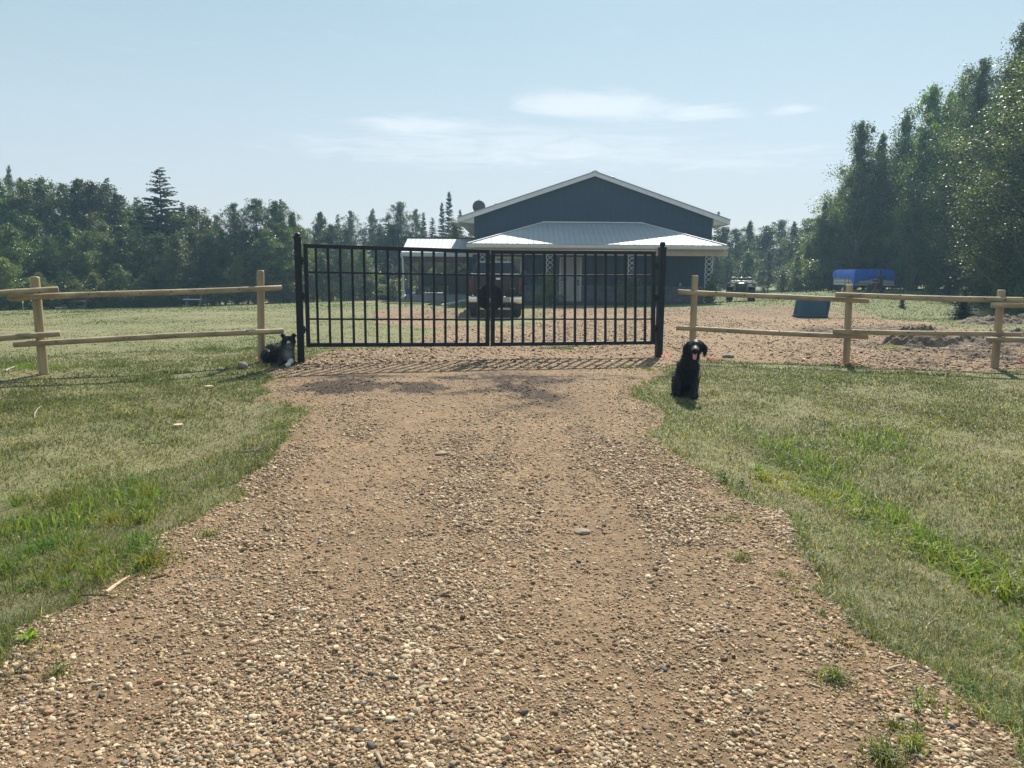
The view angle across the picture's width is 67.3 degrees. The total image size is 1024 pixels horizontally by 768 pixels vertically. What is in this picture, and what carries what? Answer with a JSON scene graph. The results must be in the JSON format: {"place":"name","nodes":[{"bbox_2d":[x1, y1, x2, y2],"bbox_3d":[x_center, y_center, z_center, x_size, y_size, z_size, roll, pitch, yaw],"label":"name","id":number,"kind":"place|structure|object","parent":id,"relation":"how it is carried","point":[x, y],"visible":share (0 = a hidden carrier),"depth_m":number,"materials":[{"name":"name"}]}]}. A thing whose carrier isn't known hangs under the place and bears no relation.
{"place":"outdoors","nodes":[
{"label":"outdoors","id":0,"kind":"place"},
{"bbox_2d":[0,305,1023,767],"bbox_3d":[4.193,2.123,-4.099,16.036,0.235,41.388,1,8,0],"label":"driveway","id":1,"kind":"structure","parent":0,"point":[320,374],"depth_m":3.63,"materials":[{"name":"brown gravel"}]},
{"bbox_2d":[0,276,1023,767],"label":"lawn","id":2,"kind":"structure","parent":0,"point":[140,324],"depth_m":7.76,"materials":[{"name":"green plant"}]},
{"bbox_2d":[0,179,21,266],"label":"poplar tree","id":3,"kind":"object","parent":2,"relation":"on","point":[3,201],"visible":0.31,"depth_m":48.71,"materials":[{"name":"green plant"}]},
{"bbox_2d":[0,257,25,310],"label":"willow tree","id":4,"kind":"object","parent":2,"relation":"on","point":[4,270],"visible":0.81,"depth_m":39.04,"materials":[{"name":"green plant"}]},
{"bbox_2d":[0,222,45,308],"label":"poplar tree","id":5,"kind":"object","parent":2,"relation":"on","point":[10,240],"visible":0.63,"depth_m":41.20,"materials":[{"name":"green plant"}]},
{"bbox_2d":[0,180,58,265],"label":"poplar tree","id":6,"kind":"object","parent":2,"relation":"on","point":[20,203],"visible":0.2,"depth_m":49.20,"materials":[{"name":"green plant"}]},
{"bbox_2d":[0,215,66,275],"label":"poplar tree","id":7,"kind":"object","parent":2,"relation":"on","point":[29,225],"visible":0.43,"depth_m":43.08,"materials":[{"name":"green plant"}]},
{"bbox_2d":[1,174,88,269],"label":"poplar tree","id":8,"kind":"object","parent":2,"relation":"on","point":[40,191],"visible":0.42,"depth_m":48.52,"materials":[{"name":"green plant"}]},
{"bbox_2d":[22,236,83,305],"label":"poplar tree","id":9,"kind":"object","parent":2,"relation":"on","point":[47,248],"visible":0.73,"depth_m":42.42,"materials":[{"name":"green plant"}]},
{"bbox_2d":[51,220,82,276],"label":"poplar tree","id":10,"kind":"object","parent":2,"relation":"on","point":[68,232],"visible":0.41,"depth_m":44.01,"materials":[{"name":"green plant"}]},
{"bbox_2d":[37,177,107,257],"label":"poplar tree","id":11,"kind":"object","parent":2,"relation":"on","point":[77,193],"visible":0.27,"depth_m":49.35,"materials":[{"name":"green plant"}]},
{"bbox_2d":[46,279,105,308],"bbox_3d":[-23.457,-4.759,41.321,2.988,1.817,2.848,0,8,-5],"label":"shrub","id":12,"kind":"object","parent":2,"relation":"on","point":[71,287],"visible":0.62,"depth_m":40.81,"materials":[{"name":"green plant"}]},
{"bbox_2d":[38,180,133,257],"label":"poplar tree","id":13,"kind":"object","parent":2,"relation":"on","point":[92,195],"visible":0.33,"depth_m":49.45,"materials":[{"name":"green plant"}]},
{"bbox_2d":[54,230,123,307],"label":"poplar tree","id":14,"kind":"object","parent":2,"relation":"on","point":[89,257],"visible":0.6,"depth_m":43.23,"materials":[{"name":"green plant"}]},
{"bbox_2d":[81,219,118,275],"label":"poplar tree","id":15,"kind":"object","parent":2,"relation":"on","point":[103,229],"visible":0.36,"depth_m":44.96,"materials":[{"name":"green plant"}]},
{"bbox_2d":[98,192,134,260],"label":"poplar tree","id":16,"kind":"object","parent":2,"relation":"on","point":[119,202],"visible":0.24,"depth_m":50.60,"materials":[{"name":"green plant"}]},
{"bbox_2d":[104,263,135,307],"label":"poplar tree","id":17,"kind":"object","parent":2,"relation":"on","point":[118,271],"visible":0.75,"depth_m":42.50,"materials":[{"name":"green plant"}]},
{"bbox_2d":[98,231,149,306],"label":"poplar tree","id":18,"kind":"object","parent":2,"relation":"on","point":[121,248],"visible":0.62,"depth_m":44.15,"materials":[{"name":"green plant"}]},
{"bbox_2d":[119,226,155,305],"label":"poplar tree","id":19,"kind":"object","parent":2,"relation":"on","point":[140,243],"visible":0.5,"depth_m":45.11,"materials":[{"name":"green plant"}]},
{"bbox_2d":[0,270,283,374],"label":"pole fence","id":20,"kind":"object","parent":2,"relation":"on","point":[36,293],"visible":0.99,"depth_m":11.47,"materials":[{"name":"brown wood"}]},
{"bbox_2d":[115,203,170,266],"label":"poplar tree","id":21,"kind":"object","parent":2,"relation":"on","point":[132,223],"visible":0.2,"depth_m":48.73,"materials":[{"name":"green plant"}]},
{"bbox_2d":[135,231,170,305],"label":"poplar tree","id":22,"kind":"object","parent":2,"relation":"on","point":[159,242],"visible":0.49,"depth_m":45.20,"materials":[{"name":"green plant"}]},
{"bbox_2d":[127,167,199,305],"bbox_3d":[-22.452,-9.256,49.242,6.463,9.027,6.877,7,10,36],"label":"spruce tree","id":23,"kind":"object","parent":2,"relation":"on","point":[159,219],"visible":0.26,"depth_m":48.62,"materials":[{"name":"green plant"}]},
{"bbox_2d":[147,261,184,306],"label":"willow tree","id":24,"kind":"object","parent":2,"relation":"on","point":[166,270],"visible":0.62,"depth_m":43.89,"materials":[{"name":"green plant"}]},
{"bbox_2d":[143,212,202,266],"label":"poplar tree","id":25,"kind":"object","parent":2,"relation":"on","point":[175,217],"visible":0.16,"depth_m":48.80,"materials":[{"name":"green plant"}]},
{"bbox_2d":[153,233,202,306],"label":"poplar tree","id":26,"kind":"object","parent":2,"relation":"on","point":[174,252],"visible":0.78,"depth_m":44.17,"materials":[{"name":"green plant"}]},
{"bbox_2d":[160,229,217,300],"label":"poplar tree","id":27,"kind":"object","parent":2,"relation":"on","point":[193,234],"visible":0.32,"depth_m":46.00,"materials":[{"name":"green plant"}]},
{"bbox_2d":[156,205,231,263],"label":"poplar tree","id":28,"kind":"object","parent":2,"relation":"on","point":[193,212],"visible":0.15,"depth_m":51.57,"materials":[{"name":"green plant"}]},
{"bbox_2d":[189,233,231,297],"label":"poplar tree","id":29,"kind":"object","parent":2,"relation":"on","point":[209,263],"visible":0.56,"depth_m":45.95,"materials":[{"name":"green plant"}]},
{"bbox_2d":[190,213,230,255],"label":"poplar tree","id":30,"kind":"object","parent":2,"relation":"on","point":[205,226],"visible":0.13,"depth_m":51.69,"materials":[{"name":"green plant"}]},
{"bbox_2d":[191,229,241,304],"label":"poplar tree","id":31,"kind":"object","parent":2,"relation":"on","point":[222,253],"visible":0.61,"depth_m":46.11,"materials":[{"name":"green plant"}]},
{"bbox_2d":[187,202,267,283],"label":"poplar tree","id":32,"kind":"object","parent":2,"relation":"on","point":[232,207],"visible":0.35,"depth_m":46.78,"materials":[{"name":"green plant"}]},
{"bbox_2d":[213,253,252,304],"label":"willow tree","id":33,"kind":"object","parent":2,"relation":"on","point":[236,267],"visible":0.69,"depth_m":45.36,"materials":[{"name":"green plant"}]},
{"bbox_2d":[207,230,283,303],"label":"poplar tree","id":34,"kind":"object","parent":2,"relation":"on","point":[248,257],"visible":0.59,"depth_m":45.94,"materials":[{"name":"green plant"}]},
{"bbox_2d":[217,198,293,283],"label":"pine tree","id":35,"kind":"object","parent":2,"relation":"on","point":[256,217],"visible":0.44,"depth_m":46.70,"materials":[{"name":"green plant"}]},
{"bbox_2d":[242,225,302,303],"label":"poplar tree","id":36,"kind":"object","parent":2,"relation":"on","point":[270,247],"visible":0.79,"depth_m":46.00,"materials":[{"name":"green plant"}]},
{"bbox_2d":[259,333,296,366],"bbox_3d":[-3.759,-0.581,12.452,1.125,0.539,0.539,8,12,44],"label":"dog","id":37,"kind":"object","parent":2,"relation":"on","point":[281,352],"visible":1,"depth_m":12.27},
{"bbox_2d":[253,199,305,298],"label":"poplar tree","id":38,"kind":"object","parent":2,"relation":"on","point":[277,215],"visible":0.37,"depth_m":47.82,"materials":[{"name":"green plant"}]},
{"bbox_2d":[270,231,303,302],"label":"poplar tree","id":39,"kind":"object","parent":2,"relation":"on","point":[281,236],"visible":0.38,"depth_m":47.09,"materials":[{"name":"green plant"}]},
{"bbox_2d":[281,210,314,298],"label":"poplar tree","id":40,"kind":"object","parent":2,"relation":"on","point":[292,224],"visible":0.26,"depth_m":48.84,"materials":[{"name":"green plant"}]},
{"bbox_2d":[302,250,343,301],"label":"poplar tree","id":41,"kind":"object","parent":2,"relation":"on","point":[322,266],"visible":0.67,"depth_m":48.27,"materials":[{"name":"green plant"}]},
{"bbox_2d":[309,223,358,298],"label":"poplar tree","id":42,"kind":"object","parent":2,"relation":"on","point":[330,232],"visible":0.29,"depth_m":54.89,"materials":[{"name":"green plant"}]},
{"bbox_2d":[323,249,362,300],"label":"pine tree","id":43,"kind":"object","parent":2,"relation":"on","point":[344,263],"visible":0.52,"depth_m":49.26,"materials":[{"name":"green plant"}]},
{"bbox_2d":[326,229,365,299],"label":"pine tree","id":44,"kind":"object","parent":2,"relation":"on","point":[347,235],"visible":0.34,"depth_m":54.98,"materials":[{"name":"green plant"}]},
{"bbox_2d":[338,210,367,255],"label":"pine tree","id":45,"kind":"object","parent":2,"relation":"on","point":[351,226],"visible":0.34,"depth_m":60.65,"materials":[{"name":"green plant"}]},
{"bbox_2d":[346,245,385,300],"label":"willow tree","id":46,"kind":"object","parent":2,"relation":"on","point":[360,259],"visible":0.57,"depth_m":49.15,"materials":[{"name":"green plant"}]},
{"bbox_2d":[352,208,387,290],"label":"pine tree","id":47,"kind":"object","parent":2,"relation":"on","point":[372,221],"visible":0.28,"depth_m":58.70,"materials":[{"name":"green plant"}]},
{"bbox_2d":[354,224,398,284],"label":"pine tree","id":48,"kind":"object","parent":2,"relation":"on","point":[375,239],"visible":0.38,"depth_m":55.98,"materials":[{"name":"green plant"}]},
{"bbox_2d":[367,223,417,291],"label":"poplar tree","id":49,"kind":"object","parent":2,"relation":"on","point":[392,235],"visible":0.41,"depth_m":55.83,"materials":[{"name":"green plant"}]},
{"bbox_2d":[372,201,421,294],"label":"pine tree","id":50,"kind":"object","parent":2,"relation":"on","point":[399,220],"visible":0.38,"depth_m":56.44,"materials":[{"name":"green plant"}]},
{"bbox_2d":[406,209,428,286],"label":"pine tree","id":51,"kind":"object","parent":2,"relation":"on","point":[416,228],"visible":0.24,"depth_m":60.64,"materials":[{"name":"green plant"}]},
{"bbox_2d":[400,237,473,302],"bbox_3d":[-3.546,-5.832,39.183,4.082,3.235,5.180,1,8,0],"label":"patio shelter","id":52,"kind":"object","parent":2,"relation":"on","point":[444,242],"visible":0.64,"depth_m":37.21,"materials":[{"name":"metal"}]},
{"bbox_2d":[436,217,470,291],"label":"tree","id":53,"kind":"object","parent":2,"relation":"on","point":[455,228],"visible":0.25,"depth_m":49.10,"materials":[{"name":"green plant"}]},
{"bbox_2d":[525,273,569,305],"bbox_3d":[1.629,-4.032,33.397,2.161,1.671,2.060,0,8,-6],"label":"shrub","id":54,"kind":"object","parent":2,"relation":"on","point":[548,286],"visible":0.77,"depth_m":33.50,"materials":[{"name":"green plant"}]},
{"bbox_2d":[457,170,730,304],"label":"house","id":55,"kind":"structure","parent":2,"relation":"on","point":[595,210],"depth_m":36.16,"materials":[{"name":"blue metal"}]},
{"bbox_2d":[559,257,581,300],"bbox_3d":[2.774,-4.952,36.600,1.050,2.139,0.130,1,8,0],"label":"door","id":56,"kind":"structure","parent":55,"relation":"in","point":[569,260],"depth_m":36.56,"materials":[{"name":"white metal"}]},
{"bbox_2d":[617,274,650,304],"bbox_3d":[5.402,-4.019,33.543,2.024,1.545,2.123,2,8,9],"label":"shrub","id":57,"kind":"object","parent":2,"relation":"on","point":[630,290],"visible":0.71,"depth_m":33.41,"materials":[{"name":"green plant"}]},
{"bbox_2d":[670,339,707,398],"bbox_3d":[2.171,-0.218,9.644,0.422,0.756,0.923,0,8,-1],"label":"dog","id":58,"kind":"object","parent":2,"relation":"on","point":[685,376],"visible":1,"depth_m":9.40},
{"bbox_2d":[710,226,744,291],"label":"poplar tree","id":59,"kind":"object","parent":2,"relation":"on","point":[725,231],"visible":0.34,"depth_m":62.59,"materials":[{"name":"green plant"}]},
{"bbox_2d":[717,252,739,289],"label":"pine tree","id":60,"kind":"object","parent":2,"relation":"on","point":[732,262],"visible":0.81,"depth_m":57.10,"materials":[{"name":"green plant"}]},
{"bbox_2d":[711,229,764,291],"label":"pine tree","id":61,"kind":"object","parent":2,"relation":"on","point":[736,235],"visible":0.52,"depth_m":61.74,"materials":[{"name":"green plant"}]},
{"bbox_2d":[726,277,755,300],"bbox_3d":[10.265,-4.267,34.521,1.254,1.067,1.995,3,9,15],"label":"quad bike","id":62,"kind":"object","parent":2,"relation":"on","point":[740,285],"visible":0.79,"depth_m":33.76,"materials":[{"name":"metal"}]},
{"bbox_2d":[725,249,770,290],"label":"willow tree","id":63,"kind":"object","parent":2,"relation":"on","point":[747,261],"visible":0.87,"depth_m":56.17,"materials":[{"name":"green plant"}]},
{"bbox_2d":[737,219,765,286],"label":"tree","id":64,"kind":"object","parent":2,"relation":"on","point":[749,230],"visible":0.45,"depth_m":63.67,"materials":[{"name":"green plant"}]},
{"bbox_2d":[743,226,782,290],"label":"poplar tree","id":65,"kind":"object","parent":2,"relation":"on","point":[767,231],"visible":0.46,"depth_m":63.62,"materials":[{"name":"green plant"}]},
{"bbox_2d":[752,251,781,292],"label":"pine tree","id":66,"kind":"object","parent":2,"relation":"on","point":[769,260],"visible":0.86,"depth_m":56.12,"materials":[{"name":"green plant"}]},
{"bbox_2d":[758,219,798,289],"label":"tree","id":67,"kind":"object","parent":2,"relation":"on","point":[780,225],"visible":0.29,"depth_m":64.44,"materials":[{"name":"green plant"}]},
{"bbox_2d":[769,266,792,292],"bbox_3d":[17.692,-6.622,49.634,2.291,1.972,2.403,-5,10,-32],"label":"shrub","id":68,"kind":"object","parent":2,"relation":"on","point":[783,277],"visible":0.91,"depth_m":49.35,"materials":[{"name":"green plant"}]},
{"bbox_2d":[775,218,814,281],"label":"poplar tree","id":69,"kind":"object","parent":2,"relation":"on","point":[801,231],"visible":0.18,"depth_m":61.05,"materials":[{"name":"green plant"}]},
{"bbox_2d":[796,257,833,290],"bbox_3d":[17.194,-6.323,44.681,2.401,2.208,2.382,-4,10,-29],"label":"shrub","id":70,"kind":"object","parent":2,"relation":"on","point":[812,273],"visible":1,"depth_m":44.26,"materials":[{"name":"green plant"}]},
{"bbox_2d":[806,200,839,290],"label":"aspen tree","id":71,"kind":"object","parent":2,"relation":"on","point":[824,229],"visible":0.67,"depth_m":45.96,"materials":[{"name":"green plant"}]},
{"bbox_2d":[799,167,869,263],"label":"aspen tree","id":72,"kind":"object","parent":2,"relation":"on","point":[828,196],"visible":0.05,"depth_m":47.09,"materials":[{"name":"green plant"}]},
{"bbox_2d":[827,220,853,289],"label":"aspen tree","id":73,"kind":"object","parent":2,"relation":"on","point":[834,240],"visible":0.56,"depth_m":45.11,"materials":[{"name":"green plant"}]},
{"bbox_2d":[676,275,1023,367],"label":"pole fence","id":74,"kind":"object","parent":2,"relation":"on","point":[999,303],"visible":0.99,"depth_m":12.96,"materials":[{"name":"brown wood"}]},
{"bbox_2d":[821,118,893,273],"bbox_3d":[19.900,-10.110,43.953,4.371,9.860,3.906,4,9,24],"label":"aspen tree","id":75,"kind":"object","parent":2,"relation":"on","point":[861,140],"visible":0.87,"depth_m":43.55,"materials":[{"name":"green plant"}]},
{"bbox_2d":[833,269,899,290],"bbox_3d":[19.539,-5.657,41.813,3.357,1.130,2.110,-1,8,-8],"label":"tent trailer","id":76,"kind":"object","parent":2,"relation":"on","point":[856,278],"visible":0.79,"depth_m":40.86,"materials":[{"name":"blue fabric"}]},
{"bbox_2d":[846,130,904,289],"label":"aspen tree","id":77,"kind":"object","parent":2,"relation":"on","point":[882,148],"visible":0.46,"depth_m":43.44,"materials":[{"name":"green plant"}]},
{"bbox_2d":[864,107,924,288],"bbox_3d":[21.974,-10.230,43.078,4.563,10.144,4.556,0,8,-2],"label":"aspen tree","id":78,"kind":"object","parent":2,"relation":"on","point":[906,124],"visible":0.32,"depth_m":42.55,"materials":[{"name":"green plant"}]},
{"bbox_2d":[873,82,947,288],"bbox_3d":[21.907,-10.357,41.018,4.209,11.029,4.710,2,8,11],"label":"aspen tree","id":79,"kind":"object","parent":2,"relation":"on","point":[931,101],"visible":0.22,"depth_m":40.70,"materials":[{"name":"green plant"}]},
{"bbox_2d":[885,124,942,289],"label":"aspen tree","id":80,"kind":"object","parent":2,"relation":"on","point":[915,216],"visible":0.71,"depth_m":39.39,"materials":[{"name":"green plant"}]},
{"bbox_2d":[893,88,957,289],"bbox_3d":[22.001,-9.669,39.126,4.421,10.364,5.005,-3,9,-25],"label":"aspen tree","id":81,"kind":"object","parent":2,"relation":"on","point":[930,117],"visible":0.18,"depth_m":38.61,"materials":[{"name":"green plant"}]},
{"bbox_2d":[913,74,987,289],"bbox_3d":[21.971,-9.721,37.610,4.114,10.711,4.121,2,8,10],"label":"aspen tree","id":82,"kind":"object","parent":2,"relation":"on","point":[956,117],"visible":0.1,"depth_m":37.48,"materials":[{"name":"green plant"}]},
{"bbox_2d":[911,95,990,293],"bbox_3d":[21.289,-8.852,36.160,4.484,9.497,3.998,2,9,13],"label":"aspen tree","id":83,"kind":"object","parent":2,"relation":"on","point":[947,207],"visible":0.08,"depth_m":36.38,"materials":[{"name":"green plant"}]},
{"bbox_2d":[925,177,989,295],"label":"aspen tree","id":84,"kind":"object","parent":2,"relation":"on","point":[948,254],"visible":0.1,"depth_m":34.55,"materials":[{"name":"green plant"}]},
{"bbox_2d":[907,55,1009,294],"bbox_3d":[21.233,-9.270,34.591,6.207,10.895,5.314,4,9,24],"label":"aspen tree","id":85,"kind":"object","parent":2,"relation":"on","point":[980,80],"visible":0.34,"depth_m":34.64,"materials":[{"name":"green plant"}]},
{"bbox_2d":[945,287,979,319],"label":"spruce tree","id":86,"kind":"object","parent":2,"relation":"on","point":[964,311],"visible":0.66,"depth_m":22.34,"materials":[{"name":"green plant"}]},
{"bbox_2d":[915,35,1023,296],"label":"aspen tree","id":87,"kind":"object","parent":2,"relation":"on","point":[992,123],"visible":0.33,"depth_m":30.24,"materials":[{"name":"green plant"}]},
{"bbox_2d":[942,158,1001,293],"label":"aspen tree","id":88,"kind":"object","parent":2,"relation":"on","point":[953,260],"visible":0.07,"depth_m":32.84,"materials":[{"name":"green plant"}]},
{"bbox_2d":[933,16,1023,296],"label":"aspen tree","id":89,"kind":"object","parent":2,"relation":"on","point":[1020,39],"visible":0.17,"depth_m":31.61,"materials":[{"name":"green plant"}]},
{"bbox_2d":[939,40,1023,296],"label":"aspen tree","id":90,"kind":"object","parent":2,"relation":"on","point":[1020,118],"visible":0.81,"depth_m":28.55,"materials":[{"name":"green plant"}]},
{"bbox_2d":[939,65,1023,281],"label":"aspen tree","id":91,"kind":"object","parent":2,"relation":"on","point":[1006,232],"visible":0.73,"depth_m":27.82,"materials":[{"name":"green plant"}]},
{"bbox_2d":[955,313,1023,324],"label":"earth heap","id":92,"kind":"object","parent":2,"relation":"on","point":[1007,320],"visible":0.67,"depth_m":20.39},
{"bbox_2d":[957,152,1023,294],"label":"aspen tree","id":93,"kind":"object","parent":2,"relation":"on","point":[991,234],"visible":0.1,"depth_m":30.48,"materials":[{"name":"green plant"}]},
{"bbox_2d":[971,194,1023,296],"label":"aspen tree","id":94,"kind":"object","parent":2,"relation":"on","point":[1017,210],"visible":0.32,"depth_m":28.73,"materials":[{"name":"green plant"}]},
{"bbox_2d":[0,0,1023,274],"label":"sky","id":95,"kind":"structure","parent":0,"point":[738,110],"materials":[{"name":"blue"}]},
{"bbox_2d":[299,305,983,363],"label":"gravel yard","id":96,"kind":"structure","parent":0,"point":[785,313],"depth_m":18.84,"materials":[{"name":"brown gravel"}]},
{"bbox_2d":[293,232,304,362],"bbox_3d":[-3.439,-1.340,12.441,0.128,2.186,0.128,-2,9,-14],"label":"gate post","id":97,"kind":"object","parent":96,"relation":"on","point":[297,237],"visible":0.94,"depth_m":12.38,"materials":[{"name":"black metal"}]},
{"bbox_2d":[302,244,489,346],"bbox_3d":[-1.890,-1.450,12.808,3.114,1.691,0.071,-2,9,-14],"label":"gate leaf","id":98,"kind":"object","parent":97,"relation":"attached to","point":[483,291],"visible":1,"depth_m":12.80,"materials":[{"name":"black paint"}]},
{"bbox_2d":[465,261,525,315],"bbox_3d":[-0.612,-3.536,28.261,2.300,1.905,5.370,0,8,-1],"label":"pickup truck","id":99,"kind":"object","parent":96,"relation":"on","point":[506,291],"visible":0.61,"depth_m":25.80,"materials":[{"name":"grey paint"}]},
{"bbox_2d":[655,241,666,356],"bbox_3d":[2.688,-1.475,13.930,0.128,2.178,0.128,-2,9,-14],"label":"gate post","id":100,"kind":"object","parent":96,"relation":"on","point":[661,276],"visible":0.88,"depth_m":13.88,"materials":[{"name":"black metal"}]},
{"bbox_2d":[482,250,657,345],"bbox_3d":[1.070,-1.512,13.513,3.249,1.678,0.100,-2,9,-14],"label":"gate leaf","id":101,"kind":"object","parent":100,"relation":"attached to","point":[496,297],"visible":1,"depth_m":13.51,"materials":[{"name":"black paint"}]},
{"bbox_2d":[792,300,830,317],"bbox_3d":[10.431,-2.667,26.783,1.265,0.747,1.043,1,8,0],"label":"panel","id":102,"kind":"object","parent":96,"relation":"on","point":[809,309],"visible":0.83,"depth_m":26.38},
{"bbox_2d":[881,324,955,346],"bbox_3d":[8.486,-1.010,16.011,1.500,0.509,1.200,1,8,0],"label":"earth heap","id":103,"kind":"object","parent":96,"relation":"on","point":[920,341],"visible":0.66,"depth_m":15.74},
{"bbox_2d":[945,327,1023,347],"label":"earth heap","id":104,"kind":"object","parent":96,"relation":"on","point":[962,341],"visible":0.17,"depth_m":15.93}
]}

